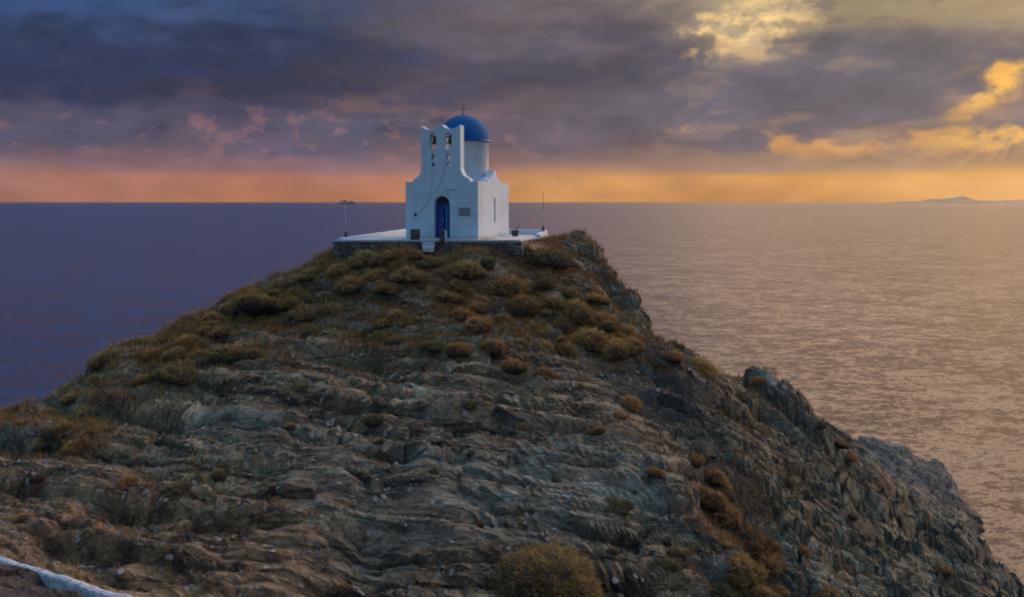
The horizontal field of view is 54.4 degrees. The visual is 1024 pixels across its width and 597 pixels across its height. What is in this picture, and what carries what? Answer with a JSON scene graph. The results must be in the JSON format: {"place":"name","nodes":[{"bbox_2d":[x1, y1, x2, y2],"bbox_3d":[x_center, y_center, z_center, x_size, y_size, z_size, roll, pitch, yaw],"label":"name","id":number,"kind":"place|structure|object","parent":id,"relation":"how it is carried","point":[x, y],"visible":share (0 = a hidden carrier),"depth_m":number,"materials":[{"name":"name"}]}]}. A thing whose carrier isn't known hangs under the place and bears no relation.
{"place":"outdoors","nodes":[
{"label":"outdoors","id":0,"kind":"place"},
{"bbox_2d":[0,232,1023,596],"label":"hill terrain","id":1,"kind":"structure","parent":0,"point":[932,510],"depth_m":36.10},
{"bbox_2d":[11,513,31,522],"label":"cushion shrub","id":2,"kind":"object","parent":1,"relation":"on","point":[21,517],"visible":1,"depth_m":29.32,"materials":[{"name":"brown plant"}]},
{"bbox_2d":[28,436,52,451],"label":"cushion shrub","id":3,"kind":"object","parent":1,"relation":"on","point":[40,443],"visible":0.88,"depth_m":35.76,"materials":[{"name":"green plant"}]},
{"bbox_2d":[37,427,55,438],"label":"cushion shrub","id":4,"kind":"object","parent":1,"relation":"on","point":[44,433],"visible":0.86,"depth_m":35.78,"materials":[{"name":"green plant"}]},
{"bbox_2d":[36,406,59,416],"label":"cushion shrub","id":5,"kind":"object","parent":1,"relation":"on","point":[54,411],"visible":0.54,"depth_m":38.91,"materials":[{"name":"brown plant"}]},
{"bbox_2d":[51,421,74,438],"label":"cushion shrub","id":6,"kind":"object","parent":1,"relation":"on","point":[57,430],"visible":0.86,"depth_m":35.79,"materials":[{"name":"brown plant"}]},
{"bbox_2d":[0,556,132,596],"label":"path edging","id":7,"kind":"object","parent":1,"relation":"on","point":[51,580],"visible":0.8,"depth_m":23.06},
{"bbox_2d":[58,392,82,403],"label":"cushion shrub","id":8,"kind":"object","parent":1,"relation":"on","point":[68,398],"visible":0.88,"depth_m":38.61,"materials":[{"name":"brown plant"}]},
{"bbox_2d":[59,438,84,454],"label":"cushion shrub","id":9,"kind":"object","parent":1,"relation":"on","point":[70,445],"visible":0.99,"depth_m":35.03,"materials":[{"name":"brown plant"}]},
{"bbox_2d":[75,404,100,420],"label":"cushion shrub","id":10,"kind":"object","parent":1,"relation":"on","point":[81,410],"visible":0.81,"depth_m":37.79,"materials":[{"name":"brown plant"}]},
{"bbox_2d":[86,346,124,369],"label":"cushion shrub","id":11,"kind":"object","parent":1,"relation":"on","point":[99,360],"visible":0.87,"depth_m":40.51,"materials":[{"name":"green plant"}]},
{"bbox_2d":[115,473,139,490],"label":"cushion shrub","id":12,"kind":"object","parent":1,"relation":"on","point":[127,481],"visible":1,"depth_m":32.26,"materials":[{"name":"brown plant"}]},
{"bbox_2d":[118,334,156,348],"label":"cushion shrub","id":13,"kind":"object","parent":1,"relation":"on","point":[127,343],"visible":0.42,"depth_m":41.78,"materials":[{"name":"brown plant"}]},
{"bbox_2d":[127,373,153,386],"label":"cushion shrub","id":14,"kind":"object","parent":1,"relation":"on","point":[143,377],"visible":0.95,"depth_m":38.62,"materials":[{"name":"brown plant"}]},
{"bbox_2d":[138,346,161,361],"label":"cushion shrub","id":15,"kind":"object","parent":1,"relation":"on","point":[145,354],"visible":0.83,"depth_m":39.82,"materials":[{"name":"brown plant"}]},
{"bbox_2d":[159,345,189,360],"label":"cushion shrub","id":16,"kind":"object","parent":1,"relation":"on","point":[169,354],"visible":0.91,"depth_m":39.64,"materials":[{"name":"brown plant"}]},
{"bbox_2d":[152,358,199,385],"bbox_3d":[-13.087,2.862,38.921,2.190,0.988,2.518,-3,17,-8],"label":"cushion shrub","id":17,"kind":"object","parent":1,"relation":"on","point":[180,375],"visible":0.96,"depth_m":38.44,"materials":[{"name":"green plant"}]},
{"bbox_2d":[158,478,197,499],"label":"cushion shrub","id":18,"kind":"object","parent":1,"relation":"on","point":[173,490],"visible":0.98,"depth_m":31.97,"materials":[{"name":"green plant"}]},
{"bbox_2d":[171,334,200,345],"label":"cushion shrub","id":19,"kind":"object","parent":1,"relation":"on","point":[188,337],"visible":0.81,"depth_m":40.49,"materials":[{"name":"brown plant"}]},
{"bbox_2d":[192,325,212,336],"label":"cushion shrub","id":20,"kind":"object","parent":1,"relation":"on","point":[206,330],"visible":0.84,"depth_m":41.09,"materials":[{"name":"brown plant"}]},
{"bbox_2d":[200,311,224,322],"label":"cushion shrub","id":21,"kind":"object","parent":1,"relation":"on","point":[214,316],"visible":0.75,"depth_m":42.30,"materials":[{"name":"brown plant"}]},
{"bbox_2d":[209,470,227,481],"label":"cushion shrub","id":22,"kind":"object","parent":1,"relation":"on","point":[216,477],"visible":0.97,"depth_m":32.47,"materials":[{"name":"brown plant"}]},
{"bbox_2d":[207,324,233,337],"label":"cushion shrub","id":23,"kind":"object","parent":1,"relation":"on","point":[223,331],"visible":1,"depth_m":40.92,"materials":[{"name":"brown plant"}]},
{"bbox_2d":[216,300,237,315],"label":"cushion shrub","id":24,"kind":"object","parent":1,"relation":"on","point":[226,308],"visible":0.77,"depth_m":42.99,"materials":[{"name":"brown plant"}]},
{"bbox_2d":[200,338,266,365],"bbox_3d":[-10.799,2.182,40.055,2.757,1.432,3.300,-3,1,38],"label":"cushion shrub","id":25,"kind":"object","parent":1,"relation":"on","point":[231,353],"visible":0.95,"depth_m":39.26,"materials":[{"name":"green plant"}]},
{"bbox_2d":[241,313,269,324],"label":"cushion shrub","id":26,"kind":"object","parent":1,"relation":"on","point":[254,317],"visible":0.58,"depth_m":42.30,"materials":[{"name":"brown plant"}]},
{"bbox_2d":[230,291,294,315],"bbox_3d":[-10.617,0.275,42.942,3.366,1.233,3.884,4,-8,-7],"label":"cushion shrub","id":27,"kind":"object","parent":1,"relation":"on","point":[254,304],"visible":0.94,"depth_m":41.76,"materials":[{"name":"brown plant"}]},
{"bbox_2d":[265,275,309,292],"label":"cushion shrub","id":28,"kind":"object","parent":1,"relation":"on","point":[290,282],"visible":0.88,"depth_m":43.90,"materials":[{"name":"brown plant"}]},
{"bbox_2d":[284,285,312,304],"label":"cushion shrub","id":29,"kind":"object","parent":1,"relation":"on","point":[306,296],"visible":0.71,"depth_m":43.25,"materials":[{"name":"brown plant"}]},
{"bbox_2d":[285,303,322,321],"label":"cushion shrub","id":30,"kind":"object","parent":1,"relation":"on","point":[304,314],"visible":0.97,"depth_m":41.94,"materials":[{"name":"brown plant"}]},
{"bbox_2d":[297,267,319,281],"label":"cushion shrub","id":31,"kind":"object","parent":1,"relation":"on","point":[307,275],"visible":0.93,"depth_m":43.98,"materials":[{"name":"brown plant"}]},
{"bbox_2d":[313,291,335,303],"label":"cushion shrub","id":32,"kind":"object","parent":1,"relation":"on","point":[321,296],"visible":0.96,"depth_m":43.02,"materials":[{"name":"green plant"}]},
{"bbox_2d":[317,302,346,315],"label":"cushion shrub","id":33,"kind":"object","parent":1,"relation":"on","point":[330,310],"visible":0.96,"depth_m":41.97,"materials":[{"name":"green plant"}]},
{"bbox_2d":[327,261,355,275],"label":"cushion shrub","id":34,"kind":"object","parent":1,"relation":"on","point":[339,268],"visible":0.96,"depth_m":44.13,"materials":[{"name":"brown plant"}]},
{"bbox_2d":[334,275,365,294],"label":"cushion shrub","id":35,"kind":"object","parent":1,"relation":"on","point":[352,285],"visible":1,"depth_m":42.92,"materials":[{"name":"brown plant"}]},
{"bbox_2d":[346,248,378,268],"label":"cushion shrub","id":36,"kind":"object","parent":1,"relation":"on","point":[366,255],"visible":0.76,"depth_m":44.35,"materials":[{"name":"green plant"}]},
{"bbox_2d":[360,414,387,427],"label":"cushion shrub","id":37,"kind":"object","parent":1,"relation":"on","point":[372,421],"visible":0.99,"depth_m":35.60,"materials":[{"name":"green plant"}]},
{"bbox_2d":[361,266,389,282],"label":"cushion shrub","id":38,"kind":"object","parent":1,"relation":"on","point":[376,272],"visible":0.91,"depth_m":43.40,"materials":[{"name":"brown plant"}]},
{"bbox_2d":[373,316,393,328],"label":"cushion shrub","id":39,"kind":"object","parent":1,"relation":"on","point":[382,323],"visible":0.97,"depth_m":41.07,"materials":[{"name":"brown plant"}]},
{"bbox_2d":[371,282,396,294],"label":"cushion shrub","id":40,"kind":"object","parent":1,"relation":"on","point":[381,286],"visible":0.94,"depth_m":42.43,"materials":[{"name":"brown plant"}]},
{"bbox_2d":[361,328,407,342],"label":"cushion shrub","id":41,"kind":"object","parent":1,"relation":"on","point":[381,333],"visible":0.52,"depth_m":40.72,"materials":[{"name":"brown plant"}]},
{"bbox_2d":[376,282,402,294],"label":"cushion shrub","id":42,"kind":"object","parent":1,"relation":"on","point":[397,289],"visible":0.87,"depth_m":42.50,"materials":[{"name":"brown plant"}]},
{"bbox_2d":[381,250,397,260],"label":"cushion shrub","id":43,"kind":"object","parent":1,"relation":"on","point":[387,254],"visible":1,"depth_m":44.05,"materials":[{"name":"brown plant"}]},
{"bbox_2d":[383,333,407,345],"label":"cushion shrub","id":44,"kind":"object","parent":1,"relation":"on","point":[388,341],"visible":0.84,"depth_m":40.07,"materials":[{"name":"brown plant"}]},
{"bbox_2d":[388,264,424,282],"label":"cushion shrub","id":45,"kind":"object","parent":1,"relation":"on","point":[412,275],"visible":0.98,"depth_m":43.06,"materials":[{"name":"brown plant"}]},
{"bbox_2d":[416,340,445,352],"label":"cushion shrub","id":46,"kind":"object","parent":1,"relation":"on","point":[430,346],"visible":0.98,"depth_m":39.45,"materials":[{"name":"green plant"}]},
{"bbox_2d":[416,255,446,268],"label":"cushion shrub","id":47,"kind":"object","parent":1,"relation":"on","point":[428,262],"visible":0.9,"depth_m":44.05,"materials":[{"name":"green plant"}]},
{"bbox_2d":[332,229,548,260],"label":"terrace","id":48,"kind":"structure","parent":1,"relation":"on","point":[510,245],"depth_m":45.31,"materials":[{"name":"stone"}]},
{"bbox_2d":[405,105,508,238],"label":"chapel","id":49,"kind":"structure","parent":48,"relation":"on","point":[456,188],"depth_m":46.52,"materials":[{"name":"white paint"}]},
{"bbox_2d":[437,206,443,237],"bbox_3d":[-3.350,-3.589,46.702,0.335,1.540,0.094,2,6,17],"label":"door","id":50,"kind":"structure","parent":49,"relation":"in","point":[440,209],"depth_m":46.70,"materials":[{"name":"blue paint"}]},
{"bbox_2d":[445,206,449,237],"bbox_3d":[-2.981,-3.566,46.471,0.335,1.540,0.058,-6,8,-45],"label":"door","id":51,"kind":"structure","parent":49,"relation":"in","point":[447,208],"depth_m":46.41,"materials":[{"name":"blue paint"}]},
{"bbox_2d":[434,291,457,303],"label":"cushion shrub","id":52,"kind":"object","parent":1,"relation":"on","point":[442,296],"visible":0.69,"depth_m":42.43,"materials":[{"name":"brown plant"}]},
{"bbox_2d":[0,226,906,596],"bbox_3d":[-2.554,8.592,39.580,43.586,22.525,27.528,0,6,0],"label":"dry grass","id":53,"kind":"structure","parent":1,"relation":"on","point":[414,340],"depth_m":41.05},
{"bbox_2d":[444,340,473,358],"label":"cushion shrub","id":54,"kind":"object","parent":1,"relation":"on","point":[462,349],"visible":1,"depth_m":39.26,"materials":[{"name":"brown plant"}]},
{"bbox_2d":[448,278,470,292],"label":"cushion shrub","id":55,"kind":"object","parent":1,"relation":"on","point":[462,287],"visible":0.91,"depth_m":43.20,"materials":[{"name":"brown plant"}]},
{"bbox_2d":[448,305,474,321],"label":"cushion shrub","id":56,"kind":"object","parent":1,"relation":"on","point":[465,313],"visible":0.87,"depth_m":41.53,"materials":[{"name":"brown plant"}]},
{"bbox_2d":[443,258,489,279],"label":"cushion shrub","id":57,"kind":"object","parent":1,"relation":"on","point":[466,269],"visible":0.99,"depth_m":43.70,"materials":[{"name":"brown plant"}]},
{"bbox_2d":[0,235,951,596],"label":"scree","id":58,"kind":"structure","parent":1,"relation":"on","point":[368,533],"depth_m":33.94,"materials":[{"name":"stone"}]},
{"bbox_2d":[466,300,488,313],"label":"cushion shrub","id":59,"kind":"object","parent":1,"relation":"on","point":[480,307],"visible":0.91,"depth_m":42.55,"materials":[{"name":"brown plant"}]},
{"bbox_2d":[461,315,495,334],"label":"cushion shrub","id":60,"kind":"object","parent":1,"relation":"on","point":[474,325],"visible":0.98,"depth_m":40.78,"materials":[{"name":"brown plant"}]},
{"bbox_2d":[479,257,494,269],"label":"cushion shrub","id":61,"kind":"object","parent":1,"relation":"on","point":[488,263],"visible":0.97,"depth_m":44.25,"materials":[{"name":"green plant"}]},
{"bbox_2d":[478,338,511,356],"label":"cushion shrub","id":62,"kind":"object","parent":1,"relation":"on","point":[496,347],"visible":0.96,"depth_m":39.73,"materials":[{"name":"brown plant"}]},
{"bbox_2d":[488,312,515,325],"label":"cushion shrub","id":63,"kind":"object","parent":1,"relation":"on","point":[505,317],"visible":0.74,"depth_m":42.07,"materials":[{"name":"brown plant"}]},
{"bbox_2d":[486,272,532,297],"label":"cushion shrub","id":64,"kind":"object","parent":1,"relation":"on","point":[508,286],"visible":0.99,"depth_m":43.70,"materials":[{"name":"brown plant"}]},
{"bbox_2d":[498,357,532,375],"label":"cushion shrub","id":65,"kind":"object","parent":1,"relation":"on","point":[515,367],"visible":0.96,"depth_m":38.82,"materials":[{"name":"brown plant"}]},
{"bbox_2d":[499,292,544,319],"bbox_3d":[0.502,0.316,43.578,2.368,1.455,2.406,10,16,21],"label":"cushion shrub","id":66,"kind":"object","parent":1,"relation":"on","point":[526,305],"visible":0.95,"depth_m":43.05,"materials":[{"name":"brown plant"}]},
{"bbox_2d":[524,318,549,331],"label":"cushion shrub","id":67,"kind":"object","parent":1,"relation":"on","point":[538,326],"visible":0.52,"depth_m":42.27,"materials":[{"name":"brown plant"}]},
{"bbox_2d":[532,278,554,290],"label":"cushion shrub","id":68,"kind":"object","parent":1,"relation":"on","point":[543,283],"visible":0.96,"depth_m":44.36,"materials":[{"name":"green plant"}]},
{"bbox_2d":[533,366,557,381],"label":"cushion shrub","id":69,"kind":"object","parent":1,"relation":"on","point":[545,372],"visible":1,"depth_m":38.97,"materials":[{"name":"brown plant"}]},
{"bbox_2d":[534,339,557,354],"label":"cushion shrub","id":70,"kind":"object","parent":1,"relation":"on","point":[550,345],"visible":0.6,"depth_m":40.95,"materials":[{"name":"brown plant"}]},
{"bbox_2d":[487,539,607,596],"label":"cushion shrub","id":71,"kind":"object","parent":1,"relation":"on","point":[561,572],"visible":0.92,"depth_m":30.20,"materials":[{"name":"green plant"}]},
{"bbox_2d":[519,246,576,269],"bbox_3d":[1.617,-1.897,46.301,3.223,1.244,2.676,4,12,-8],"label":"cushion shrub","id":72,"kind":"object","parent":1,"relation":"on","point":[545,257],"visible":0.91,"depth_m":45.55,"materials":[{"name":"green plant"}]},
{"bbox_2d":[539,294,568,309],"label":"cushion shrub","id":73,"kind":"object","parent":1,"relation":"on","point":[555,301],"visible":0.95,"depth_m":43.57,"materials":[{"name":"brown plant"}]},
{"bbox_2d":[552,313,578,333],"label":"cushion shrub","id":74,"kind":"object","parent":1,"relation":"on","point":[568,325],"visible":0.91,"depth_m":42.88,"materials":[{"name":"brown plant"}]},
{"bbox_2d":[552,341,580,357],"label":"cushion shrub","id":75,"kind":"object","parent":1,"relation":"on","point":[566,348],"visible":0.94,"depth_m":41.20,"materials":[{"name":"brown plant"}]},
{"bbox_2d":[561,286,584,301],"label":"cushion shrub","id":76,"kind":"object","parent":1,"relation":"on","point":[570,292],"visible":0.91,"depth_m":44.29,"materials":[{"name":"brown plant"}]},
{"bbox_2d":[561,297,596,323],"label":"cushion shrub","id":77,"kind":"object","parent":1,"relation":"on","point":[578,310],"visible":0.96,"depth_m":43.24,"materials":[{"name":"brown plant"}]},
{"bbox_2d":[566,324,610,351],"bbox_3d":[3.342,1.754,42.531,2.238,1.412,2.508,4,7,38],"label":"cushion shrub","id":78,"kind":"object","parent":1,"relation":"on","point":[592,337],"visible":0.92,"depth_m":42.05,"materials":[{"name":"brown plant"}]},
{"bbox_2d":[588,424,606,435],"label":"cushion shrub","id":79,"kind":"object","parent":1,"relation":"on","point":[598,429],"visible":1,"depth_m":37.01,"materials":[{"name":"brown plant"}]},
{"bbox_2d":[585,291,611,305],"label":"cushion shrub","id":80,"kind":"object","parent":1,"relation":"on","point":[592,298],"visible":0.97,"depth_m":44.55,"materials":[{"name":"brown plant"}]},
{"bbox_2d":[585,308,621,332],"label":"cushion shrub","id":81,"kind":"object","parent":1,"relation":"on","point":[607,322],"visible":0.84,"depth_m":43.13,"materials":[{"name":"brown plant"}]},
{"bbox_2d":[603,496,636,515],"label":"cushion shrub","id":82,"kind":"object","parent":1,"relation":"on","point":[624,507],"visible":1,"depth_m":34.15,"materials":[{"name":"green plant"}]},
{"bbox_2d":[601,335,639,361],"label":"cushion shrub","id":83,"kind":"object","parent":1,"relation":"on","point":[615,349],"visible":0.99,"depth_m":41.70,"materials":[{"name":"brown plant"}]},
{"bbox_2d":[614,324,643,341],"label":"cushion shrub","id":84,"kind":"object","parent":1,"relation":"on","point":[631,330],"visible":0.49,"depth_m":43.41,"materials":[{"name":"brown plant"}]},
{"bbox_2d":[619,394,643,412],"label":"cushion shrub","id":85,"kind":"object","parent":1,"relation":"on","point":[633,404],"visible":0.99,"depth_m":39.27,"materials":[{"name":"brown plant"}]},
{"bbox_2d":[646,465,664,479],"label":"cushion shrub","id":86,"kind":"object","parent":1,"relation":"on","point":[653,472],"visible":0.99,"depth_m":36.21,"materials":[{"name":"brown plant"}]},
{"bbox_2d":[650,359,668,368],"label":"cushion shrub","id":87,"kind":"object","parent":1,"relation":"on","point":[658,363],"visible":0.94,"depth_m":42.18,"materials":[{"name":"green plant"}]},
{"bbox_2d":[658,557,682,571],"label":"cushion shrub","id":88,"kind":"object","parent":1,"relation":"on","point":[670,564],"visible":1,"depth_m":32.64,"materials":[{"name":"green plant"}]},
{"bbox_2d":[663,349,686,362],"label":"cushion shrub","id":89,"kind":"object","parent":1,"relation":"on","point":[675,356],"visible":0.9,"depth_m":42.65,"materials":[{"name":"brown plant"}]},
{"bbox_2d":[665,545,687,557],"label":"cushion shrub","id":90,"kind":"object","parent":1,"relation":"on","point":[674,552],"visible":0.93,"depth_m":33.46,"materials":[{"name":"green plant"}]},
{"bbox_2d":[689,452,706,468],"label":"cushion shrub","id":91,"kind":"object","parent":1,"relation":"on","point":[698,462],"visible":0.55,"depth_m":39.77,"materials":[{"name":"brown plant"}]},
{"bbox_2d":[692,354,720,380],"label":"cushion shrub","id":92,"kind":"object","parent":1,"relation":"on","point":[710,370],"visible":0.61,"depth_m":44.38,"materials":[{"name":"brown plant"}]},
{"bbox_2d":[698,485,727,512],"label":"cushion shrub","id":93,"kind":"object","parent":1,"relation":"on","point":[711,500],"visible":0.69,"depth_m":39.01,"materials":[{"name":"brown plant"}]},
{"bbox_2d":[704,467,732,487],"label":"cushion shrub","id":94,"kind":"object","parent":1,"relation":"on","point":[714,478],"visible":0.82,"depth_m":40.23,"materials":[{"name":"brown plant"}]},
{"bbox_2d":[710,501,744,527],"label":"cushion shrub","id":95,"kind":"object","parent":1,"relation":"on","point":[730,516],"visible":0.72,"depth_m":39.85,"materials":[{"name":"brown plant"}]},
{"bbox_2d":[713,579,741,596],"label":"cushion shrub","id":96,"kind":"object","parent":1,"relation":"on","point":[722,590],"visible":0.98,"depth_m":33.66,"materials":[{"name":"green plant"}]},
{"bbox_2d":[723,555,769,588],"bbox_3d":[7.957,9.393,34.443,2.138,1.021,1.606,18,35,34],"label":"cushion shrub","id":97,"kind":"object","parent":1,"relation":"on","point":[744,573],"visible":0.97,"depth_m":34.13,"materials":[{"name":"brown plant"}]},
{"bbox_2d":[735,522,776,557],"bbox_3d":[9.693,9.762,40.587,2.388,1.385,1.918,-5,7,-41],"label":"cushion shrub","id":98,"kind":"object","parent":1,"relation":"on","point":[755,541],"visible":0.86,"depth_m":40.22,"materials":[{"name":"brown plant"}]},
{"bbox_2d":[734,584,781,596],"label":"cushion shrub","id":99,"kind":"object","parent":1,"relation":"on","point":[759,591],"visible":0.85,"depth_m":33.86,"materials":[{"name":"brown plant"}]},
{"bbox_2d":[750,549,787,578],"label":"cushion shrub","id":100,"kind":"object","parent":1,"relation":"on","point":[774,563],"visible":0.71,"depth_m":39.82,"materials":[{"name":"brown plant"}]},
{"bbox_2d":[767,583,790,596],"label":"cushion shrub","id":101,"kind":"object","parent":1,"relation":"on","point":[783,592],"visible":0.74,"depth_m":39.50,"materials":[{"name":"brown plant"}]},
{"bbox_2d":[798,543,810,558],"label":"cushion shrub","id":102,"kind":"object","parent":1,"relation":"on","point":[804,551],"visible":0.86,"depth_m":41.70,"materials":[{"name":"brown plant"}]},
{"bbox_2d":[809,584,840,596],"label":"cushion shrub","id":103,"kind":"object","parent":1,"relation":"on","point":[828,591],"visible":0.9,"depth_m":40.42,"materials":[{"name":"brown plant"}]},
{"bbox_2d":[0,202,1023,584],"bbox_3d":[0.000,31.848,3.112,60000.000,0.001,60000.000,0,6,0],"label":"sea","id":104,"kind":"structure","parent":0,"point":[892,322],"depth_m":371.00,"materials":[{"name":"blue liquid"}]},
{"bbox_2d":[0,0,1023,201],"label":"sky","id":105,"kind":"structure","parent":0,"point":[101,100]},
{"bbox_2d":[895,196,1007,202],"bbox_3d":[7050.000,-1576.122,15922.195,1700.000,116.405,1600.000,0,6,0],"label":"island","id":106,"kind":"structure","parent":0,"point":[960,199],"depth_m":15517.22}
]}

